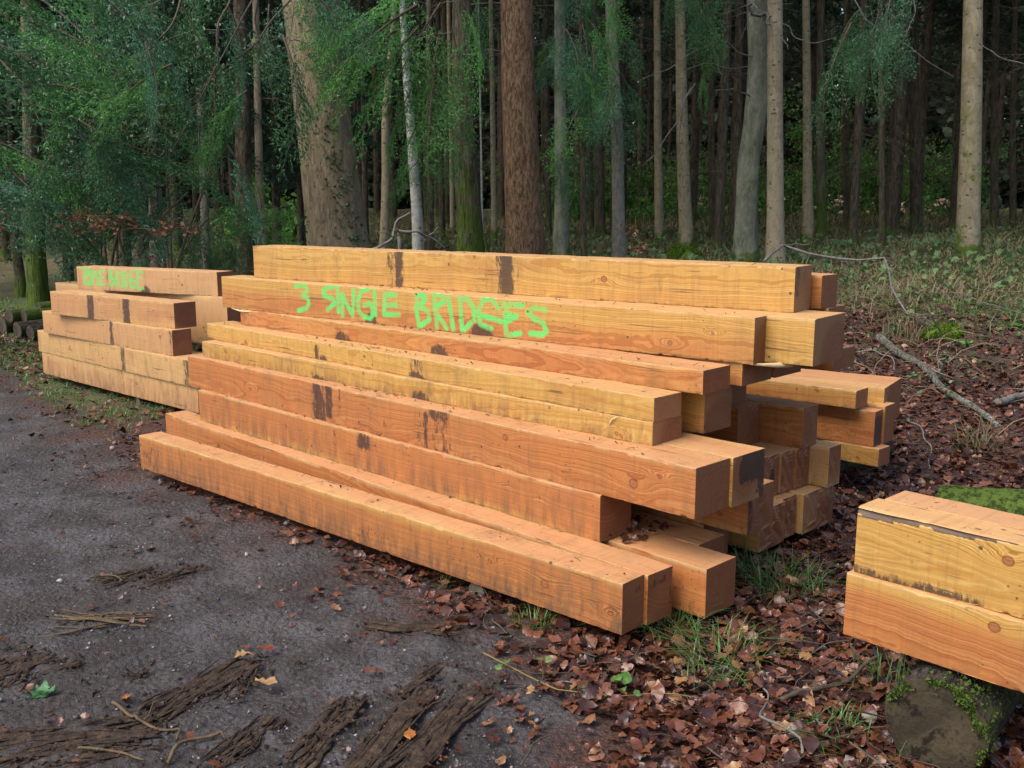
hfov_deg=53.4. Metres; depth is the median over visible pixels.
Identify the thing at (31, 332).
log
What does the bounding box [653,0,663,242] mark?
spruce tree
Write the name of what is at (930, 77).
dark spruce
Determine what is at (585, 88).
hemlock tree
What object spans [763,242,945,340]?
fallen branch
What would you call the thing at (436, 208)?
dark spruce
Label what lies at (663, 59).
dark spruce
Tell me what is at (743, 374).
timber beam
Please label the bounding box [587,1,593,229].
spruce tree
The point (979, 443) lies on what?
grass tuft
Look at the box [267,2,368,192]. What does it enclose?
dark spruce
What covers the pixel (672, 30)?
dark spruce
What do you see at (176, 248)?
dark spruce
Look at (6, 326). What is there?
log
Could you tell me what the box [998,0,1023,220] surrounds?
dark spruce
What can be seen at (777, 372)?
timber beam
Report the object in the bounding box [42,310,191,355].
timber beam
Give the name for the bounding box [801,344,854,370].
timber beam
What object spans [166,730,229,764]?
root
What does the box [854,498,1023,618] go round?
timber beam
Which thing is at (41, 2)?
dark spruce
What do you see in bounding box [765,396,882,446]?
timber beam
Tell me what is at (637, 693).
green leaf
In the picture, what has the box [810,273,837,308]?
timber beam
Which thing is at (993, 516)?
timber beam
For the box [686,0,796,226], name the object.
dark spruce
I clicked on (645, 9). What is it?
dark spruce
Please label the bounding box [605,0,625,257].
spruce tree
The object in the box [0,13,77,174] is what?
young fir
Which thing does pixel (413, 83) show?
dark spruce
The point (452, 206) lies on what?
spruce tree
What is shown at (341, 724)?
bark strip
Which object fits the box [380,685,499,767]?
bark strip
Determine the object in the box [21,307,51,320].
log
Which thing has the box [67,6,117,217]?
dark spruce
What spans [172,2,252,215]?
dark spruce
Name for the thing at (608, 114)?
dark spruce
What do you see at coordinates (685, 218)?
spruce tree
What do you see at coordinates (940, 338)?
dead stalks
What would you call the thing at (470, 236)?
oak tree
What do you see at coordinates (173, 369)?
timber beam
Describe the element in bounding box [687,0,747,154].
dark spruce
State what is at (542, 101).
dark spruce
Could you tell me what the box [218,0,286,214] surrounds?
dark spruce
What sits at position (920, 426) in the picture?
fallen branch
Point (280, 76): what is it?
dark spruce
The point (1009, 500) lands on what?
log
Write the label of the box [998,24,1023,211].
dark spruce
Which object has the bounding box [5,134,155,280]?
beech sapling
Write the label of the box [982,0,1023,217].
dark spruce
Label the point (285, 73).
dark spruce
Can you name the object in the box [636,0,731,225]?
dark spruce
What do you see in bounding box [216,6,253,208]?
dark spruce
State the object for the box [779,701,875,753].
grass tuft
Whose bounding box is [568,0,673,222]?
dark spruce
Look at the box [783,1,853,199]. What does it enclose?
dark spruce
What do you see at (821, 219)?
spruce tree
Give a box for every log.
[0,317,21,332]
[5,306,35,321]
[13,319,42,337]
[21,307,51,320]
[26,324,43,340]
[36,301,50,307]
[136,397,155,404]
[469,583,498,597]
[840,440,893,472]
[884,659,1023,767]
[936,485,1023,515]
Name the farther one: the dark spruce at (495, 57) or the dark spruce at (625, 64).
the dark spruce at (495, 57)
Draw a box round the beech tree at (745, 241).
[639,0,833,262]
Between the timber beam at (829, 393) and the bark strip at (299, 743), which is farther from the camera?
the timber beam at (829, 393)
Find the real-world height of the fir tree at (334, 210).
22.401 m
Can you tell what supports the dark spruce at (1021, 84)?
on the ground at (260, 617)
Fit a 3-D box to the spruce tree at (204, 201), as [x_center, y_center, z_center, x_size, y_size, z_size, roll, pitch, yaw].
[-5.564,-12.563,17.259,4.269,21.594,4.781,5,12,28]
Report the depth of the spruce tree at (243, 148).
16.97 m
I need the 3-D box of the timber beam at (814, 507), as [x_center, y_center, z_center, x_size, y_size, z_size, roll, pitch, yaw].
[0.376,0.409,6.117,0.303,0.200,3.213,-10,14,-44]
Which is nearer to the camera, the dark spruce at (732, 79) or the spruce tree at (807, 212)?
the spruce tree at (807, 212)
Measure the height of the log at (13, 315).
0.161 m
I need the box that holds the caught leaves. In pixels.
[610,513,673,541]
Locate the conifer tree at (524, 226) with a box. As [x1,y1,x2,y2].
[500,0,545,254]
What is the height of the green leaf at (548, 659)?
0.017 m
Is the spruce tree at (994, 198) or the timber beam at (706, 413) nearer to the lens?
the timber beam at (706, 413)
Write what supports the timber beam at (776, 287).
on the timber beam at (811, 338)
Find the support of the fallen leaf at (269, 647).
on the ground at (260, 617)
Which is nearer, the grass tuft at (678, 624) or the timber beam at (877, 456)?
the grass tuft at (678, 624)
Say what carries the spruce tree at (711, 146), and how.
on the ground at (260, 617)
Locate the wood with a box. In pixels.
[0,0,1023,209]
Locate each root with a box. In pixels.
[78,746,145,760]
[101,573,134,581]
[111,701,180,740]
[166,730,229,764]
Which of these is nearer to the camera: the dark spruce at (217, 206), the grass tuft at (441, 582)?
the grass tuft at (441, 582)
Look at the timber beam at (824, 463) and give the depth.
5.00 m
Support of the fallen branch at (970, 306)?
on the ground at (260, 617)
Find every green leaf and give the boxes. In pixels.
[495,664,501,669]
[545,656,552,662]
[610,674,621,681]
[620,671,631,684]
[633,690,641,695]
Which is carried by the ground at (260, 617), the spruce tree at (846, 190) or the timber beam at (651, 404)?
the spruce tree at (846, 190)
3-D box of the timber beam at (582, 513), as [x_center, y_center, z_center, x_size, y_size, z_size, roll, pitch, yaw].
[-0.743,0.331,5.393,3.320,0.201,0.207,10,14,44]
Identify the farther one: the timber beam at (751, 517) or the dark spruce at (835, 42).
the dark spruce at (835, 42)
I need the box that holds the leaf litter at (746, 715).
[0,277,1023,767]
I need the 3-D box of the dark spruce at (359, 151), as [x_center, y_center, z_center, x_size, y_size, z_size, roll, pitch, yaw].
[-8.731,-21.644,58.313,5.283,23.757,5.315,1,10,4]
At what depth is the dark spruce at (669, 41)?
56.08 m
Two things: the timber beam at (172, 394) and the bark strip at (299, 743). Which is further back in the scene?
the timber beam at (172, 394)
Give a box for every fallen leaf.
[234,649,254,657]
[255,677,276,684]
[258,644,274,650]
[404,727,415,738]
[526,684,536,693]
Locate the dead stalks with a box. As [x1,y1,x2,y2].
[0,232,1023,440]
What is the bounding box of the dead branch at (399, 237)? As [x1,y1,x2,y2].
[374,212,445,249]
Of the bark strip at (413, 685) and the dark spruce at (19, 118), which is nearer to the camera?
the bark strip at (413, 685)
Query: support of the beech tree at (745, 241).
on the ground at (260, 617)
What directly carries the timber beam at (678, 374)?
on the timber beam at (706, 413)
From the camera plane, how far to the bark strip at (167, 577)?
4.48 m
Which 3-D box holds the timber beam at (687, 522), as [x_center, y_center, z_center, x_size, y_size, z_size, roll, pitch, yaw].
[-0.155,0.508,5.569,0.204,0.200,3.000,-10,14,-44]
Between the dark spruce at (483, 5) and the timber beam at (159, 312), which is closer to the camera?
the timber beam at (159, 312)
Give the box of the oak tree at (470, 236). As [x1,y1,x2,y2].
[391,0,499,252]
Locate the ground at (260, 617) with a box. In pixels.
[0,207,1023,767]
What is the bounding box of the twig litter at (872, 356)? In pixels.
[0,282,1023,767]
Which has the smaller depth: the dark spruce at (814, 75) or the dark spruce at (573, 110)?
the dark spruce at (814, 75)
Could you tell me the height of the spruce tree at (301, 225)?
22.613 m
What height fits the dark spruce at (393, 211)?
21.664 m
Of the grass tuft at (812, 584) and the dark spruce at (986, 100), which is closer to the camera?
the grass tuft at (812, 584)
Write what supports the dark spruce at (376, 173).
on the ground at (260, 617)
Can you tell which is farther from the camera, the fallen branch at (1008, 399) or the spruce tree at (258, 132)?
the spruce tree at (258, 132)
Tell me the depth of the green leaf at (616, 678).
3.47 m
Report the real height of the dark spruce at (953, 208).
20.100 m
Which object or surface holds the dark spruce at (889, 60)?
on the ground at (260, 617)
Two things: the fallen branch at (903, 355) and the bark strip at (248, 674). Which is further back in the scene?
the fallen branch at (903, 355)
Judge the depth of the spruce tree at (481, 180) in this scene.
25.36 m
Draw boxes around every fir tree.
[0,0,248,282]
[0,0,391,281]
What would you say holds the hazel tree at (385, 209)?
on the ground at (260, 617)
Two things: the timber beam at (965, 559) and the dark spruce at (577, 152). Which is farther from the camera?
the dark spruce at (577, 152)
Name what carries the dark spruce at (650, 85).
on the ground at (260, 617)
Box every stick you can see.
[492,618,532,653]
[759,685,804,758]
[760,654,881,708]
[786,606,844,631]
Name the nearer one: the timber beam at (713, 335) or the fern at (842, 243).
the timber beam at (713, 335)
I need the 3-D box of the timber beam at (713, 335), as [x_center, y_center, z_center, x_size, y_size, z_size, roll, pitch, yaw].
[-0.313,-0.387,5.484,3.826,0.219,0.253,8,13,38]
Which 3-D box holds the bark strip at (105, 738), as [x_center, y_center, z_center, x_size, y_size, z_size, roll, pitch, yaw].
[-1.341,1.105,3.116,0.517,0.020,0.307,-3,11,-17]
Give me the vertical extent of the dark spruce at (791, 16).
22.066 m
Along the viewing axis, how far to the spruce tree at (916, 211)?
32.03 m
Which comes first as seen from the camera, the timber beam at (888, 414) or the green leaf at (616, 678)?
the green leaf at (616, 678)
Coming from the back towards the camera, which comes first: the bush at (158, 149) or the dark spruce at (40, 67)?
the dark spruce at (40, 67)
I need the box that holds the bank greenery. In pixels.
[841,280,1023,420]
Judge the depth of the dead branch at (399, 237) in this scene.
8.10 m
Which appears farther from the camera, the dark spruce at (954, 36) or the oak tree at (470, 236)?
the dark spruce at (954, 36)
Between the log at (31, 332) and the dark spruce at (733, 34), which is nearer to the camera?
the log at (31, 332)
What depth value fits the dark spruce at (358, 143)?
28.13 m
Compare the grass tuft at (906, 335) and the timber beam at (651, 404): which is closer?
the timber beam at (651, 404)
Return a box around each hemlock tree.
[286,0,498,250]
[535,0,647,255]
[662,0,1023,250]
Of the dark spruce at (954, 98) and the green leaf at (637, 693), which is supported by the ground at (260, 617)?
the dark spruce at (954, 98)
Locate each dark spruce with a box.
[0,0,82,261]
[0,2,19,216]
[1,0,75,247]
[16,0,88,228]
[17,0,112,223]
[40,0,83,181]
[48,1,136,212]
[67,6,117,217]
[72,1,254,259]
[163,0,231,222]
[165,88,187,219]
[168,3,264,222]
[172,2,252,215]
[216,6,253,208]
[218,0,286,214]
[263,12,296,185]
[266,0,418,200]
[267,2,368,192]
[269,2,295,158]
[274,0,425,178]
[346,0,405,218]
[348,0,386,191]
[348,1,386,174]
[350,0,437,222]
[371,0,454,216]
[394,0,433,180]
[394,2,433,215]
[396,0,502,185]
[397,0,476,216]
[397,0,487,227]
[397,12,432,205]
[432,9,497,181]
[436,0,610,186]
[451,0,550,222]
[451,4,497,173]
[471,0,541,212]
[474,0,553,185]
[474,0,571,181]
[476,13,541,189]
[480,9,539,171]
[533,0,587,217]
[533,0,629,214]
[534,0,584,161]
[534,0,604,185]
[550,0,696,235]
[566,0,609,207]
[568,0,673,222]
[570,0,675,194]
[584,28,637,205]
[585,0,674,182]
[606,1,692,218]
[607,0,675,215]
[627,0,673,184]
[628,0,702,223]
[633,8,703,212]
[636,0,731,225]
[644,0,734,210]
[647,9,717,168]
[655,0,796,251]
[664,1,733,207]
[671,0,812,242]
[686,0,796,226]
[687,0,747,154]
[687,0,802,188]
[692,0,747,214]
[701,0,787,184]
[731,1,802,180]
[732,0,816,223]
[762,0,869,182]
[763,0,812,184]
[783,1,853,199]
[784,0,943,243]
[790,0,855,189]
[825,0,875,209]
[825,0,891,193]
[827,0,960,239]
[837,0,927,215]
[837,0,983,220]
[849,0,959,166]
[850,0,959,228]
[866,1,948,177]
[869,0,962,197]
[871,4,961,216]
[875,2,945,195]
[906,0,1022,231]
[908,0,1023,182]
[908,0,1023,190]
[908,5,958,182]
[920,0,1023,176]
[928,1,990,198]
[938,0,1023,209]
[945,22,1009,176]
[952,4,1023,170]
[960,2,1023,214]
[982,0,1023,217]
[997,55,1023,199]
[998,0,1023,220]
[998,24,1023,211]
[999,38,1023,210]
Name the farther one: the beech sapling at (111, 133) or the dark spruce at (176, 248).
the dark spruce at (176, 248)
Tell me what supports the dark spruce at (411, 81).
on the ground at (260, 617)
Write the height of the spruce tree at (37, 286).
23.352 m
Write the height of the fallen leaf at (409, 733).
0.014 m
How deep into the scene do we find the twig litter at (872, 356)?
3.79 m
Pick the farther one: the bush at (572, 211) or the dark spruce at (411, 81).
the dark spruce at (411, 81)
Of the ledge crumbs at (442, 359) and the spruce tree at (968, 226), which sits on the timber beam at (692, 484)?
the ledge crumbs at (442, 359)
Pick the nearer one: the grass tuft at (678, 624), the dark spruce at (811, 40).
the grass tuft at (678, 624)
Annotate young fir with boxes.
[0,0,72,163]
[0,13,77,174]
[1,0,276,267]
[180,0,396,244]
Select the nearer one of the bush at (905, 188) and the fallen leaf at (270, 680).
the fallen leaf at (270, 680)
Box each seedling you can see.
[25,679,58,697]
[207,174,304,271]
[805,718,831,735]
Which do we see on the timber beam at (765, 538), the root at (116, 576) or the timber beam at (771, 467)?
the timber beam at (771, 467)
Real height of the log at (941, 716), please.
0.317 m
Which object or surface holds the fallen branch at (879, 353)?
on the ground at (260, 617)
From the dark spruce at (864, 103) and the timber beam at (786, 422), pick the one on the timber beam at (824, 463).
the timber beam at (786, 422)
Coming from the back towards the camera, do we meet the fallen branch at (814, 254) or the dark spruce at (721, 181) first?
the dark spruce at (721, 181)
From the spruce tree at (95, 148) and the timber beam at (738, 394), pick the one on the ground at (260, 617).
the spruce tree at (95, 148)
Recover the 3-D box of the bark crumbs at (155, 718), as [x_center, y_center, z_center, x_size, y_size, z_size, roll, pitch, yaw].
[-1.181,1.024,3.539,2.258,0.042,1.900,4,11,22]
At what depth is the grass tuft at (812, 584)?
4.38 m
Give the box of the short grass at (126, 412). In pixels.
[0,272,1023,431]
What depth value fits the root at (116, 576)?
4.46 m
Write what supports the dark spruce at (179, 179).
on the ground at (260, 617)
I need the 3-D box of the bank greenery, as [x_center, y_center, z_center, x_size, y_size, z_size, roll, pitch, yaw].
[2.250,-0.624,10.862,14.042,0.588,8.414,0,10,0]
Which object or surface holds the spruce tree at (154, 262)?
on the ground at (260, 617)
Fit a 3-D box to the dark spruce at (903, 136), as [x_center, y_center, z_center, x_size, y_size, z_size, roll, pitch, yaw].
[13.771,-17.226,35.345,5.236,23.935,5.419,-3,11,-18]
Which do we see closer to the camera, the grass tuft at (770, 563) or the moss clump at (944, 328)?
the grass tuft at (770, 563)
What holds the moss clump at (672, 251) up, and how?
on the ground at (260, 617)
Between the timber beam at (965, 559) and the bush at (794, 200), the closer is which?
the timber beam at (965, 559)
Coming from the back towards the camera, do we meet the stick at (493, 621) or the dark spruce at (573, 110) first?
the dark spruce at (573, 110)
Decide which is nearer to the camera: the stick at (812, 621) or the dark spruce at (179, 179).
the stick at (812, 621)
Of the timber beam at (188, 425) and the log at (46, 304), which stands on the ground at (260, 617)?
the timber beam at (188, 425)
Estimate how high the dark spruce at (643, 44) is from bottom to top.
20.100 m
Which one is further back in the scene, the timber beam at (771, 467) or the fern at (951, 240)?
the fern at (951, 240)
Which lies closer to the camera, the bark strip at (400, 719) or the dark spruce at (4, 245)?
the bark strip at (400, 719)
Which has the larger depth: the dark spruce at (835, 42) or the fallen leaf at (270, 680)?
the dark spruce at (835, 42)
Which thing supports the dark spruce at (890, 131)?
on the ground at (260, 617)
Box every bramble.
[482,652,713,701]
[956,340,972,344]
[1002,322,1023,329]
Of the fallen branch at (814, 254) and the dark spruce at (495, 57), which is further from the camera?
the dark spruce at (495, 57)
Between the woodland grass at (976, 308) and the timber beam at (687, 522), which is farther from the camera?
the woodland grass at (976, 308)
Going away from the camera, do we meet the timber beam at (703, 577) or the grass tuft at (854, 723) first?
the grass tuft at (854, 723)
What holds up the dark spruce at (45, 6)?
on the ground at (260, 617)
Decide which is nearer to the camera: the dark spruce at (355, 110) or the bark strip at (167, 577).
the bark strip at (167, 577)
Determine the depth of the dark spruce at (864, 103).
58.51 m
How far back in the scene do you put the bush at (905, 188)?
44.89 m
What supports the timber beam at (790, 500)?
on the ground at (260, 617)
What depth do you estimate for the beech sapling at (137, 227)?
9.63 m
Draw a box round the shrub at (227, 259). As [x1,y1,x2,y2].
[212,248,236,272]
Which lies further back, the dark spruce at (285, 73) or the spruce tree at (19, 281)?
the dark spruce at (285, 73)
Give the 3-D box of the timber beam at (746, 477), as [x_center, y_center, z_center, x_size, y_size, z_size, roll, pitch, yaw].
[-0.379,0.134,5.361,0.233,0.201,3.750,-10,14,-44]
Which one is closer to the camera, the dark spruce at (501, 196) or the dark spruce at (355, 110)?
the dark spruce at (501, 196)
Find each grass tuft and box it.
[427,571,461,589]
[499,601,556,632]
[587,599,742,642]
[641,608,829,693]
[662,643,752,691]
[729,538,828,591]
[735,545,854,612]
[768,694,911,767]
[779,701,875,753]
[831,645,916,701]
[857,312,944,345]
[931,409,1022,455]
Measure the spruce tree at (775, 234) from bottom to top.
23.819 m
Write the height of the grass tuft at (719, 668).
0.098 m
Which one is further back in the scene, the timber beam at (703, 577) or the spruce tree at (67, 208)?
the spruce tree at (67, 208)
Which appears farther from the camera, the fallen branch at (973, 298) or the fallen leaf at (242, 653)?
the fallen branch at (973, 298)
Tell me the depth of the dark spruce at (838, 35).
53.54 m
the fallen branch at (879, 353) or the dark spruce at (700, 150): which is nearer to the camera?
the fallen branch at (879, 353)
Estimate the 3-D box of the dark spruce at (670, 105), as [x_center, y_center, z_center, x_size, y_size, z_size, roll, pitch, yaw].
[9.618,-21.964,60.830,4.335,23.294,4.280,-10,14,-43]
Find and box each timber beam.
[37,330,200,388]
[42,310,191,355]
[42,352,199,412]
[50,290,196,328]
[55,281,240,342]
[76,265,232,295]
[139,431,643,634]
[165,410,672,624]
[188,353,729,519]
[198,389,630,541]
[202,340,681,445]
[207,321,681,421]
[221,275,793,367]
[240,309,729,394]
[253,245,811,312]
[342,283,844,366]
[588,377,731,433]
[592,347,771,385]
[594,528,735,618]
[631,479,773,535]
[631,505,727,553]
[631,509,724,552]
[662,432,764,507]
[692,401,760,444]
[728,499,785,552]
[731,385,746,405]
[746,376,867,408]
[746,394,817,447]
[751,443,793,493]
[757,441,809,488]
[764,451,778,494]
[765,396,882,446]
[771,365,800,377]
[774,492,795,537]
[782,369,901,419]
[786,484,833,533]
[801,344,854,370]
[807,304,844,311]
[808,440,840,487]
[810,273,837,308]
[816,438,889,466]
[843,569,1023,692]
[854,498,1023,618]
[862,402,894,443]
[885,491,1023,530]
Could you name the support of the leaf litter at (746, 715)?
on the ground at (260, 617)
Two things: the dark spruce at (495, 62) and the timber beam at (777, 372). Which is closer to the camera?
the timber beam at (777, 372)
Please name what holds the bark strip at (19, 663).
on the ground at (260, 617)
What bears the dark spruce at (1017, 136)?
on the ground at (260, 617)
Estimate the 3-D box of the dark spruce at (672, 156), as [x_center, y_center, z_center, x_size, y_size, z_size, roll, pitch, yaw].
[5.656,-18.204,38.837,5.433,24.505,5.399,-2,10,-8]
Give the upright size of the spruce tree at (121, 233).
22.337 m
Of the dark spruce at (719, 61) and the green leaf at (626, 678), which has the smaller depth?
the green leaf at (626, 678)
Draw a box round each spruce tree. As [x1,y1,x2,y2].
[6,0,25,297]
[20,0,50,306]
[59,0,74,281]
[89,8,102,264]
[112,11,131,266]
[146,0,162,267]
[195,1,211,269]
[233,0,254,275]
[252,0,266,245]
[296,129,304,245]
[358,0,369,241]
[435,0,445,239]
[447,0,455,229]
[478,4,483,234]
[479,0,609,255]
[488,0,497,245]
[543,0,551,239]
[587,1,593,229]
[593,0,606,240]
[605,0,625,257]
[630,0,814,247]
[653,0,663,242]
[664,0,785,263]
[708,0,715,238]
[801,0,814,246]
[816,0,826,236]
[842,0,849,229]
[908,0,922,235]
[953,0,982,265]
[990,0,999,227]
[1009,0,1017,223]
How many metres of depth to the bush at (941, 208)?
44.80 m
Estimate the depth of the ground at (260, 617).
4.16 m
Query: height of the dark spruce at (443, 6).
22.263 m
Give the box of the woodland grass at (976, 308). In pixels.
[10,216,1023,329]
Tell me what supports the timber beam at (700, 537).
on the log
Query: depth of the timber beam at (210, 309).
8.49 m
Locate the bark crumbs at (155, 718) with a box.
[0,561,503,767]
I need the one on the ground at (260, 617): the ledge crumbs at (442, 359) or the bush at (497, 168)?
the bush at (497, 168)
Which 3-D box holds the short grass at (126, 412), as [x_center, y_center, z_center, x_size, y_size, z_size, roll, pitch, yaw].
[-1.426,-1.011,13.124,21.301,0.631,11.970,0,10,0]
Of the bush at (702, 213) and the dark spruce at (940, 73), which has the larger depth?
the dark spruce at (940, 73)
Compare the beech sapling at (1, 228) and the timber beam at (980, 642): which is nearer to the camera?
the timber beam at (980, 642)
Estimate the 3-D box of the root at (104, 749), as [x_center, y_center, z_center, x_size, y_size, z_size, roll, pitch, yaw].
[-1.188,1.101,3.045,0.231,0.021,0.034,3,11,15]
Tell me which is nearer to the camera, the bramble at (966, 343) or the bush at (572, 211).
the bramble at (966, 343)
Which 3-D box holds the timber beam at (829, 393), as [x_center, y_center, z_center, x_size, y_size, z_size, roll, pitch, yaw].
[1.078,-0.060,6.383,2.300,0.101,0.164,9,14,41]
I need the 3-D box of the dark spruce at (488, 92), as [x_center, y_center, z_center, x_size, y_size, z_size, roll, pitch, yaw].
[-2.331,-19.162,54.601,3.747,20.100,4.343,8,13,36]
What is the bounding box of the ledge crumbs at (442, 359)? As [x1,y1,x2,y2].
[199,244,755,573]
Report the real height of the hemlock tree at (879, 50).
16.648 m
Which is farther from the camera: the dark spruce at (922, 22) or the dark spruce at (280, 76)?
the dark spruce at (280, 76)
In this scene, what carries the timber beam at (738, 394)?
on the timber beam at (744, 428)
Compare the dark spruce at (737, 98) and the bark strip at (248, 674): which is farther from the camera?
the dark spruce at (737, 98)
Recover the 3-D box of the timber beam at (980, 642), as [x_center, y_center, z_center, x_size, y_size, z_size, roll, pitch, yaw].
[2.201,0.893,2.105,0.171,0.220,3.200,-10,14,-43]
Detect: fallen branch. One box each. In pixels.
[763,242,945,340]
[855,349,894,369]
[874,333,1001,427]
[907,419,931,468]
[920,292,1018,312]
[929,300,1018,316]
[993,392,1023,404]
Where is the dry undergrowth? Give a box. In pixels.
[7,208,1023,325]
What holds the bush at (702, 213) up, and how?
on the ground at (260, 617)
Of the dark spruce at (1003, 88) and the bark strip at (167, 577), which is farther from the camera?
the dark spruce at (1003, 88)
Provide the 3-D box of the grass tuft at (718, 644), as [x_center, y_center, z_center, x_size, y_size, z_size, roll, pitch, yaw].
[0.763,0.935,3.734,0.628,0.138,0.712,-9,13,-40]
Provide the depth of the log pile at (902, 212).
53.31 m
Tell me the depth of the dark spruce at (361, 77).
24.83 m
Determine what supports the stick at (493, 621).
on the ground at (260, 617)
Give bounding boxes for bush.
[3,0,195,265]
[10,0,284,268]
[209,166,306,250]
[482,149,576,218]
[541,147,610,222]
[588,122,677,224]
[646,131,765,220]
[698,165,787,218]
[758,84,838,218]
[766,107,927,220]
[839,126,940,217]
[885,130,1023,219]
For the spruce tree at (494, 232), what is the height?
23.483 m
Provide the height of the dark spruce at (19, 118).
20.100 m
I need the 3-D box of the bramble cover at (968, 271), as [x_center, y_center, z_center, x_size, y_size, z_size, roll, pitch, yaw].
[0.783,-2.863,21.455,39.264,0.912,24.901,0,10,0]
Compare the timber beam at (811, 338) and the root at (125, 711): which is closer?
the root at (125, 711)
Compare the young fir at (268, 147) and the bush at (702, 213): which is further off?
the bush at (702, 213)
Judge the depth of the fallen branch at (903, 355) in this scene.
8.06 m
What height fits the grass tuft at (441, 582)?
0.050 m
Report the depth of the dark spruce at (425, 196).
55.35 m
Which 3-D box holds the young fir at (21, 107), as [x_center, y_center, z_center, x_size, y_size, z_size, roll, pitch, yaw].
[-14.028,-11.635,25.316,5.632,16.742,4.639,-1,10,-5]
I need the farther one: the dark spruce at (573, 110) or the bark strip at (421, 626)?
the dark spruce at (573, 110)
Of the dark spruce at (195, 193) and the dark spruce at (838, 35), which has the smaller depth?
the dark spruce at (195, 193)
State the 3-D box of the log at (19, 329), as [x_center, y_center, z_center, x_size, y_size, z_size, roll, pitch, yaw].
[-5.438,-0.779,12.825,0.202,0.201,1.601,8,15,38]
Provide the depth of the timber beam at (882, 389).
6.02 m
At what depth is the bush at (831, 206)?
44.58 m
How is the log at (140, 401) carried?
on the ground at (260, 617)
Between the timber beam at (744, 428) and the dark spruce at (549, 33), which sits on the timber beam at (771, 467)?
the timber beam at (744, 428)
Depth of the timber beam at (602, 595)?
4.49 m
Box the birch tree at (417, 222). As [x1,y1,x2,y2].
[396,0,423,249]
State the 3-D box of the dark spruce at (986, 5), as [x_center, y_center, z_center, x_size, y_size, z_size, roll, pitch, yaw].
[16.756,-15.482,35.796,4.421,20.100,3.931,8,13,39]
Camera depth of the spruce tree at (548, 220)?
29.14 m
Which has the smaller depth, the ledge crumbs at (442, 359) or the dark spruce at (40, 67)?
the ledge crumbs at (442, 359)
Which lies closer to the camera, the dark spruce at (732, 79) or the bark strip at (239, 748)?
the bark strip at (239, 748)
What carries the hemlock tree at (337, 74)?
on the ground at (260, 617)
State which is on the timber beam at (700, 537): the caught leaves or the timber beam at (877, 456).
the caught leaves
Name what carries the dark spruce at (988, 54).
on the ground at (260, 617)
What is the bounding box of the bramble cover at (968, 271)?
[9,220,1023,330]
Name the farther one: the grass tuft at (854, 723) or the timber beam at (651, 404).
the timber beam at (651, 404)
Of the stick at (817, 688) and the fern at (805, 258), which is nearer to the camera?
the stick at (817, 688)
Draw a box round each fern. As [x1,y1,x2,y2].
[786,254,842,265]
[817,239,872,249]
[899,236,954,250]
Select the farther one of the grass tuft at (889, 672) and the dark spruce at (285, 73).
the dark spruce at (285, 73)
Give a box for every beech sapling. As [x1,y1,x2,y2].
[0,193,42,286]
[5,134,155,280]
[38,74,170,259]
[53,208,202,267]
[616,224,652,257]
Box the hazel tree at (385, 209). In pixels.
[378,0,396,248]
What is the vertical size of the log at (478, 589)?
0.096 m
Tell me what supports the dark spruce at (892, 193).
on the ground at (260, 617)
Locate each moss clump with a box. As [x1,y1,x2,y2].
[658,243,708,260]
[922,321,967,340]
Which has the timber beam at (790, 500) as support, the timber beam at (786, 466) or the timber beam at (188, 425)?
the timber beam at (786, 466)
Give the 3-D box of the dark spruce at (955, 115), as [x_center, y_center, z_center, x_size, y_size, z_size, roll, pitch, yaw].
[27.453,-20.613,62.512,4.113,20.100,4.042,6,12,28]
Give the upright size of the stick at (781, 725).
0.066 m
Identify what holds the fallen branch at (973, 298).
on the ground at (260, 617)
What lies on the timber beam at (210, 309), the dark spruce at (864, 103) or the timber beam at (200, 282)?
the timber beam at (200, 282)
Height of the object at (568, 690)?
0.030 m
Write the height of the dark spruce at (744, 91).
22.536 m
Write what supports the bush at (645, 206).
on the ground at (260, 617)
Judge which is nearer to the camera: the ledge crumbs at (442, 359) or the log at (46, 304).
the ledge crumbs at (442, 359)
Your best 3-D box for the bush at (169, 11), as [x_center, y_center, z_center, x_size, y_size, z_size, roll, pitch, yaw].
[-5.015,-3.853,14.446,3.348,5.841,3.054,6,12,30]
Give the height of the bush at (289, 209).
3.195 m
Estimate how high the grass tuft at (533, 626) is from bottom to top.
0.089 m
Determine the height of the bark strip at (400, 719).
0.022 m
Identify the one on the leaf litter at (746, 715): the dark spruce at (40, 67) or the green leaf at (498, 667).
the green leaf at (498, 667)
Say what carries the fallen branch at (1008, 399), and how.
on the ground at (260, 617)
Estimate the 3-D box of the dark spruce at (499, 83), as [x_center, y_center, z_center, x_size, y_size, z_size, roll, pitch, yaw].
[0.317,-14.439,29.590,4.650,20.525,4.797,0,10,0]
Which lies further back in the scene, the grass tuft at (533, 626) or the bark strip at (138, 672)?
the grass tuft at (533, 626)
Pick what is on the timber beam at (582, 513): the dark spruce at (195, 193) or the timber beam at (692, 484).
the timber beam at (692, 484)
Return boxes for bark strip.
[0,651,81,688]
[0,711,162,767]
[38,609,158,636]
[94,566,156,585]
[121,671,149,677]
[131,657,262,722]
[137,567,198,587]
[201,714,293,766]
[236,663,261,695]
[283,696,362,767]
[322,697,371,736]
[340,683,445,767]
[363,621,470,635]
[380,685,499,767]
[391,665,443,698]
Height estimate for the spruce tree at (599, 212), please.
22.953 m
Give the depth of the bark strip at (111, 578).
4.47 m
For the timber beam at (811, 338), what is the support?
on the timber beam at (743, 374)

